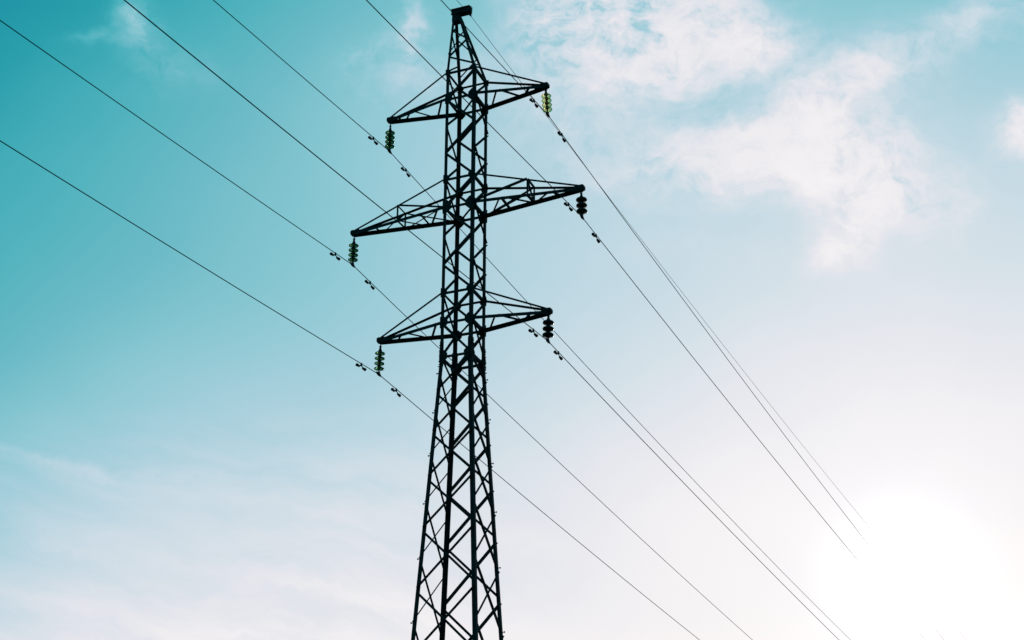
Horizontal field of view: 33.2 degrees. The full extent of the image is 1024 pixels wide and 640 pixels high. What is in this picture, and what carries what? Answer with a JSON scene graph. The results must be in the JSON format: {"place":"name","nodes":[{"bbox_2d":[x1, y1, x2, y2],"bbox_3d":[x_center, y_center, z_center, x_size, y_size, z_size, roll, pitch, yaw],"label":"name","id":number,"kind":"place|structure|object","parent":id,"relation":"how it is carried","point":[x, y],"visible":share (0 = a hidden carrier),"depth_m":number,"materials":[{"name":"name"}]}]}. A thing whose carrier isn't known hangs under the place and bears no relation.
{"place":"outdoors","nodes":[
{"label":"outdoors","id":0,"kind":"place"},
{"bbox_2d":[0,0,1023,639],"label":"sky","id":1,"kind":"structure","parent":0,"point":[835,188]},
{"bbox_3d":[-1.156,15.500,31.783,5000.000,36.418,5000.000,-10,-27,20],"label":"ground","id":2,"kind":"structure","parent":0,"visible":0},
{"bbox_2d":[350,5,584,639],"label":"transmission tower","id":3,"kind":"structure","parent":2,"relation":"on","point":[458,221],"depth_m":39.34,"materials":[{"name":"metal"}]},
{"bbox_2d":[348,235,358,267],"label":"insulator string","id":4,"kind":"object","parent":3,"relation":"hanging from","point":[353,250],"visible":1,"depth_m":41.21,"materials":[{"name":"green glass"}]},
{"bbox_2d":[0,20,750,638],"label":"power cable","id":5,"kind":"object","parent":4,"relation":"hanging from","point":[334,252],"visible":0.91,"depth_m":38.84,"materials":[{"name":"black metal"}]},
{"bbox_2d":[330,252,339,260],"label":"vibration damper","id":6,"kind":"object","parent":5,"relation":"attached to","point":[332,254],"visible":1,"depth_m":40.30,"materials":[{"name":"black metal"}]},
{"bbox_2d":[374,343,384,376],"bbox_3d":[-3.056,0.896,39.688,0.247,0.845,0.244,4,-26,-9],"label":"insulator string","id":7,"kind":"object","parent":3,"relation":"hanging from","point":[379,358],"visible":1,"depth_m":39.64,"materials":[{"name":"green glass"}]},
{"bbox_2d":[0,140,697,638],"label":"power cable","id":8,"kind":"object","parent":7,"relation":"hanging from","point":[312,334],"visible":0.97,"depth_m":35.76,"materials":[{"name":"black metal"}]},
{"bbox_2d":[355,363,366,370],"bbox_3d":[-3.402,1.043,38.730,0.078,0.163,0.438,-10,-27,20],"label":"vibration damper","id":9,"kind":"object","parent":8,"relation":"attached to","point":[358,365],"visible":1,"depth_m":38.74,"materials":[{"name":"black metal"}]},
{"bbox_2d":[391,388,400,396],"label":"vibration damper","id":10,"kind":"object","parent":8,"relation":"attached to","point":[393,390],"visible":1,"depth_m":40.23,"materials":[{"name":"black metal"}]},
{"bbox_2d":[385,122,394,153],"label":"insulator string","id":11,"kind":"object","parent":3,"relation":"hanging from","point":[389,141],"visible":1,"depth_m":42.21,"materials":[{"name":"green glass"}]},
{"bbox_2d":[213,0,832,622],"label":"power cable","id":12,"kind":"object","parent":11,"relation":"hanging from","point":[481,252],"visible":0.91,"depth_m":46.93,"materials":[{"name":"black metal"}]},
{"bbox_2d":[368,136,377,144],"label":"vibration damper","id":13,"kind":"object","parent":12,"relation":"attached to","point":[372,138],"visible":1,"depth_m":41.29,"materials":[{"name":"black metal"}]},
{"bbox_2d":[541,88,551,117],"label":"insulator string","id":14,"kind":"object","parent":3,"relation":"hanging from","point":[546,101],"visible":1,"depth_m":40.82,"materials":[{"name":"green glass"}]},
{"bbox_2d":[441,0,941,636],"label":"power cable","id":15,"kind":"object","parent":14,"relation":"hanging from","point":[661,270],"visible":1,"depth_m":46.98,"materials":[{"name":"black metal"}]},
{"bbox_2d":[529,98,538,107],"bbox_3d":[0.509,-5.055,39.905,0.078,0.166,0.438,-10,-27,20],"label":"vibration damper","id":16,"kind":"object","parent":15,"relation":"attached to","point":[535,104],"visible":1,"depth_m":39.92,"materials":[{"name":"black metal"}]},
{"bbox_2d":[557,131,565,141],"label":"vibration damper","id":17,"kind":"object","parent":15,"relation":"attached to","point":[561,135],"visible":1,"depth_m":41.42,"materials":[{"name":"black metal"}]},
{"bbox_2d":[542,314,553,343],"bbox_3d":[0.806,0.169,38.293,0.266,0.725,0.261,-10,-27,20],"label":"insulator string","id":18,"kind":"object","parent":3,"relation":"hanging from","point":[548,328],"visible":1,"depth_m":38.22,"materials":[{"name":"brown ceramic"}]},
{"bbox_2d":[124,0,838,639],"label":"power cable","id":19,"kind":"object","parent":18,"relation":"hanging from","point":[408,230],"visible":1,"depth_m":32.41,"materials":[{"name":"black metal"}]},
{"bbox_2d":[528,328,537,336],"bbox_3d":[0.461,0.263,37.361,0.078,0.164,0.438,-10,-27,20],"label":"vibration damper","id":20,"kind":"object","parent":19,"relation":"attached to","point":[531,331],"visible":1,"depth_m":37.38,"materials":[{"name":"black metal"}]},
{"bbox_2d":[553,350,562,359],"bbox_3d":[1.038,0.766,38.631,0.074,0.142,0.435,-10,-28,21],"label":"vibration damper","id":21,"kind":"object","parent":19,"relation":"attached to","point":[556,353],"visible":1,"depth_m":38.63,"materials":[{"name":"black metal"}]},
{"bbox_2d":[576,190,586,219],"bbox_3d":[1.593,-2.656,39.300,0.260,0.754,0.261,-10,-27,20],"label":"insulator string","id":22,"kind":"object","parent":3,"relation":"hanging from","point":[581,205],"visible":1,"depth_m":39.22,"materials":[{"name":"brown ceramic"}]},
{"bbox_2d":[366,0,923,637],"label":"power cable","id":23,"kind":"object","parent":22,"relation":"hanging from","point":[632,280],"visible":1,"depth_m":40.88,"materials":[{"name":"black metal"}]},
{"bbox_2d":[564,202,572,210],"bbox_3d":[1.258,-2.546,38.356,0.078,0.164,0.438,-10,-27,20],"label":"vibration damper","id":24,"kind":"object","parent":23,"relation":"attached to","point":[570,208],"visible":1,"depth_m":38.37,"materials":[{"name":"black metal"}]},
{"bbox_2d":[591,233,599,242],"bbox_3d":[1.946,-1.931,39.857,0.074,0.143,0.435,-10,-28,21],"label":"vibration damper","id":25,"kind":"object","parent":23,"relation":"attached to","point":[597,239],"visible":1,"depth_m":39.87,"materials":[{"name":"black metal"}]},
{"bbox_2d":[459,3,961,634],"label":"earth wire","id":26,"kind":"object","parent":3,"relation":"attached to","point":[687,299],"visible":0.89,"depth_m":57.44,"materials":[{"name":"grey metal"}]}
]}

